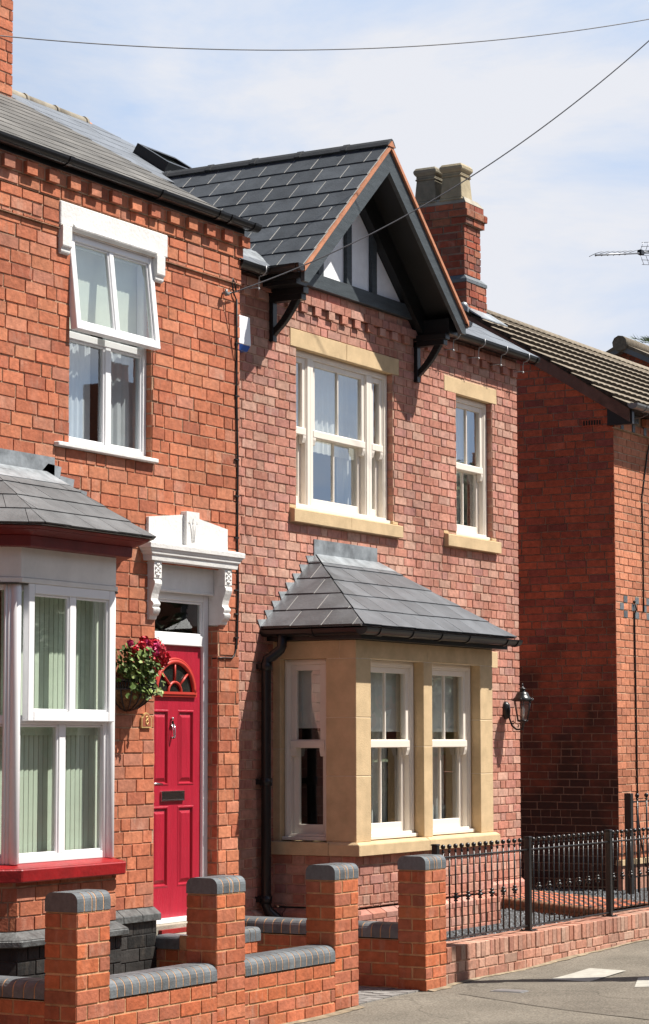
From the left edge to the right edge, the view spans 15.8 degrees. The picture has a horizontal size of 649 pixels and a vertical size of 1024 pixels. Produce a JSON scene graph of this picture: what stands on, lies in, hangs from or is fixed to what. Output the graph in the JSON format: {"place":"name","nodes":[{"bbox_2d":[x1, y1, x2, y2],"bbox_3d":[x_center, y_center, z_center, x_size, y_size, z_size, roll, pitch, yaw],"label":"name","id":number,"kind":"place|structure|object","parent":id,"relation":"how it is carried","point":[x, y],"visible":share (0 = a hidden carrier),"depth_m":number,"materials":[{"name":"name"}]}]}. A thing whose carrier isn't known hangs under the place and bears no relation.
{"place":"outdoors","nodes":[
{"label":"outdoors","id":0,"kind":"place"},
{"bbox_2d":[11,0,648,351],"label":"sky","id":1,"kind":"structure","parent":0,"point":[577,189],"materials":[{"name":"blue"}]},
{"bbox_2d":[358,986,419,1004],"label":"gate path","id":2,"kind":"structure","parent":0,"point":[366,994],"depth_m":16.36,"materials":[{"name":"grey concrete"}]},
{"bbox_2d":[244,916,398,987],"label":"return wall","id":3,"kind":"structure","parent":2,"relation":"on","point":[378,954],"depth_m":16.77,"materials":[{"name":"brick"}]},
{"bbox_2d":[294,940,648,1023],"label":"pavement","id":4,"kind":"structure","parent":0,"point":[452,1005],"depth_m":15.69,"materials":[{"name":"grey asphalt"}]},
{"bbox_2d":[0,975,44,1023],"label":"return wall","id":5,"kind":"structure","parent":4,"relation":"on","point":[21,1000],"depth_m":13.13,"materials":[{"name":"brick"}]},
{"bbox_2d":[44,889,110,1023],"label":"gate pillar","id":6,"kind":"structure","parent":4,"relation":"on","point":[77,957],"depth_m":13.03,"materials":[{"name":"brick"}]},
{"bbox_2d":[108,962,216,1023],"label":"wall","id":7,"kind":"structure","parent":4,"relation":"on","point":[163,995],"depth_m":13.71,"materials":[{"name":"brick"}]},
{"bbox_2d":[186,875,245,1023],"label":"gate pillar","id":8,"kind":"structure","parent":4,"relation":"on","point":[215,928],"depth_m":14.28,"materials":[{"name":"brick"}]},
{"bbox_2d":[244,944,335,1023],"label":"wall","id":9,"kind":"structure","parent":4,"relation":"on","point":[285,985],"depth_m":14.91,"materials":[{"name":"brick"}]},
{"bbox_2d":[306,863,358,1011],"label":"gate pillar","id":10,"kind":"structure","parent":4,"relation":"on","point":[332,905],"depth_m":15.52,"materials":[{"name":"brick"}]},
{"bbox_2d":[397,854,446,991],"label":"gate pillar","id":11,"kind":"structure","parent":4,"relation":"on","point":[422,958],"depth_m":16.61,"materials":[{"name":"brick"}]},
{"bbox_2d":[283,939,648,1023],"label":"curb","id":12,"kind":"structure","parent":4,"relation":"on","point":[447,986],"depth_m":17.01,"materials":[{"name":"beige concrete"}]},
{"bbox_2d":[491,989,527,992],"bbox_3d":[1.310,3.380,16.441,0.250,0.035,0.170,-3,-6,30],"label":"access cover","id":13,"kind":"object","parent":4,"relation":"on","point":[510,990],"visible":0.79,"depth_m":16.42,"materials":[{"name":"grey metal"}]},
{"bbox_2d":[446,907,648,983],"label":"railing wall","id":14,"kind":"structure","parent":4,"relation":"on","point":[479,956],"depth_m":18.25,"materials":[{"name":"brick"}]},
{"bbox_2d":[431,827,648,939],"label":"railing","id":15,"kind":"object","parent":14,"relation":"on","point":[609,863],"visible":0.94,"depth_m":18.64,"materials":[{"name":"black metal"}]},
{"bbox_2d":[459,974,648,1018],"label":"pavement repair","id":16,"kind":"structure","parent":4,"relation":"on","point":[607,997],"depth_m":16.22,"materials":[{"name":"concrete"}]},
{"bbox_2d":[635,977,648,986],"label":"pavement patch","id":17,"kind":"object","parent":16,"relation":"on","point":[642,982],"visible":1,"depth_m":16.89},
{"bbox_2d":[552,968,625,981],"bbox_3d":[1.979,3.454,17.467,0.335,0.013,0.898,-3,-6,27],"label":"pavement patch","id":18,"kind":"object","parent":4,"relation":"on","point":[590,974],"visible":1,"depth_m":17.45,"materials":[{"name":"beige concrete"}]},
{"bbox_2d":[358,887,647,940],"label":"gravel bed","id":19,"kind":"object","parent":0,"point":[546,889],"depth_m":20.75,"materials":[{"name":"grey gravel"}]},
{"bbox_2d":[0,89,540,930],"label":"renovated house","id":20,"kind":"structure","parent":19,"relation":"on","point":[380,643],"depth_m":19.26,"materials":[{"name":"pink brick"}]},
{"bbox_2d":[133,143,190,171],"bbox_3d":[-1.397,-3.128,21.062,0.390,0.302,0.600,-3,-6,30],"label":"roof window","id":21,"kind":"structure","parent":20,"relation":"in","point":[164,162],"depth_m":20.83,"materials":[{"name":"black paint"}]},
{"bbox_2d":[239,315,250,352],"bbox_3d":[-0.660,-1.372,17.912,0.079,0.275,0.259,-3,-6,30],"label":"burglar alarm","id":22,"kind":"object","parent":20,"relation":"attached to","point":[244,338],"visible":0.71,"depth_m":17.93,"materials":[{"name":"white plastic"}]},
{"bbox_2d":[296,350,390,523],"bbox_3d":[0.043,-0.593,19.505,0.313,1.303,1.820,-3,-6,30],"label":"window frame","id":23,"kind":"structure","parent":20,"relation":"in","point":[341,408],"depth_m":19.76,"materials":[{"name":"white wood"}]},
{"bbox_2d":[257,539,522,930],"bbox_3d":[0.588,1.811,18.892,0.970,3.158,2.790,-3,-6,30],"label":"bay window","id":24,"kind":"structure","parent":20,"relation":"in","point":[370,647],"depth_m":18.41,"materials":[{"name":"stone"}]},
{"bbox_2d":[455,396,489,540],"bbox_3d":[1.252,-0.391,21.568,0.298,1.300,0.980,-3,-6,30],"label":"window frame","id":25,"kind":"structure","parent":20,"relation":"in","point":[471,468],"depth_m":21.73,"materials":[{"name":"white wood"}]},
{"bbox_2d":[502,683,533,730],"bbox_3d":[1.792,1.808,21.688,0.334,0.439,0.195,-5,-8,43],"label":"wall lantern","id":26,"kind":"object","parent":20,"relation":"attached to","point":[522,695],"depth_m":21.63,"materials":[{"name":"black metal"}]},
{"bbox_2d":[413,163,648,890],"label":"neighbour house","id":27,"kind":"structure","parent":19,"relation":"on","point":[582,425],"depth_m":24.47,"materials":[{"name":"brick"}]},
{"bbox_2d":[589,241,648,264],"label":"television aerial","id":28,"kind":"object","parent":27,"relation":"attached to","point":[640,252],"visible":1,"depth_m":30.80,"materials":[{"name":"metal"}]},
{"bbox_2d":[633,600,645,866],"bbox_3d":[3.297,2.314,24.458,0.030,2.779,0.162,-5,-7,39],"label":"hanging cable","id":29,"kind":"object","parent":27,"relation":"attached to","point":[634,601],"visible":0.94,"depth_m":24.43,"materials":[{"name":"black plastic"}]},
{"bbox_2d":[641,445,648,611],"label":"hanging cable","id":30,"kind":"object","parent":27,"relation":"hanging from","point":[642,524],"visible":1,"depth_m":24.84,"materials":[{"name":"black plastic"}]},
{"bbox_2d":[501,897,605,917],"bbox_3d":[2.002,3.523,20.707,0.084,0.140,1.783,3,-6,-27],"label":"rope edging","id":31,"kind":"object","parent":19,"relation":"on","point":[546,907],"visible":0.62,"depth_m":20.61,"materials":[{"name":"red brick"}]},
{"bbox_2d":[532,890,647,909],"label":"rope edging","id":32,"kind":"object","parent":19,"relation":"on","point":[615,898],"visible":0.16,"depth_m":21.08,"materials":[{"name":"red brick"}]},
{"bbox_2d":[624,793,648,893],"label":"tall railing","id":33,"kind":"object","parent":19,"relation":"on","point":[629,801],"visible":0.89,"depth_m":23.38,"materials":[{"name":"black metal"}]},
{"bbox_2d":[510,891,646,908],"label":"tiled path","id":34,"kind":"structure","parent":0,"point":[576,900],"depth_m":20.99,"materials":[{"name":"tile"}]},
{"bbox_3d":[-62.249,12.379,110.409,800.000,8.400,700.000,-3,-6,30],"label":"ground","id":35,"kind":"structure","parent":0,"visible":0},
{"bbox_2d":[606,336,648,366],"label":"house","id":36,"kind":"structure","parent":35,"relation":"on","point":[629,349],"depth_m":44.42,"materials":[{"name":"brick"}]},
{"bbox_2d":[628,335,648,342],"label":"conifer tree","id":37,"kind":"object","parent":35,"relation":"on","point":[645,340],"visible":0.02,"depth_m":63.15,"materials":[{"name":"green plant"}]},
{"label":"front garden","id":38,"kind":"structure","parent":0,"visible":0},
{"bbox_2d":[0,0,261,977],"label":"terraced house","id":39,"kind":"structure","parent":38,"relation":"on","point":[126,522],"depth_m":16.23,"materials":[{"name":"orange brick"}]},
{"bbox_2d":[0,448,155,977],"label":"bay window","id":40,"kind":"structure","parent":39,"relation":"in","point":[57,540],"depth_m":14.82,"materials":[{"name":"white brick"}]},
{"bbox_2d":[69,233,160,455],"bbox_3d":[-1.500,-1.111,16.350,0.242,1.578,1.302,-3,-6,30],"label":"window","id":41,"kind":"structure","parent":39,"relation":"in","point":[112,297],"depth_m":16.38,"materials":[{"name":"white plastic"}]},
{"bbox_2d":[115,636,170,710],"bbox_3d":[-1.269,1.114,16.140,0.290,0.520,0.540,-3,-6,30],"label":"wall basket","id":42,"kind":"object","parent":39,"relation":"attached to","point":[139,691],"depth_m":16.07,"materials":[{"name":"green metal"}]},
{"bbox_2d":[140,712,151,727],"bbox_3d":[-1.250,1.459,16.398,0.020,0.110,0.123,-3,-6,30],"label":"house number plaque","id":43,"kind":"object","parent":39,"relation":"attached to","point":[145,720],"visible":1,"depth_m":16.38,"materials":[{"name":"gold metal"}]},
{"bbox_2d":[153,645,200,917],"bbox_3d":[-1.083,1.937,16.878,0.102,1.950,0.707,-3,-6,30],"label":"front door","id":44,"kind":"structure","parent":39,"relation":"in","point":[177,713],"depth_m":16.91,"materials":[{"name":"red wood"}]},
{"bbox_2d":[212,278,239,658],"bbox_3d":[-0.720,-0.338,17.517,0.063,2.882,0.285,-5,-8,42],"label":"wall cable","id":45,"kind":"object","parent":39,"relation":"attached to","point":[236,395],"depth_m":17.62,"materials":[{"name":"black plastic"}]},
{"bbox_2d":[222,289,235,295],"bbox_3d":[-0.718,-1.646,17.608,0.061,0.065,0.179,-3,-6,30],"label":"wire anchor","id":46,"kind":"object","parent":39,"relation":"attached to","point":[226,293],"visible":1,"depth_m":17.53,"materials":[{"name":"grey plastic"}]},
{"bbox_2d":[230,40,648,293],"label":"drop wire","id":47,"kind":"object","parent":46,"relation":"attached to","point":[449,189],"visible":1,"depth_m":18.25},
{"bbox_2d":[0,19,648,50],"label":"overhead cable","id":48,"kind":"object","parent":39,"relation":"attached to","point":[311,49],"visible":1,"depth_m":18.10,"materials":[{"name":"metal"}]}
]}

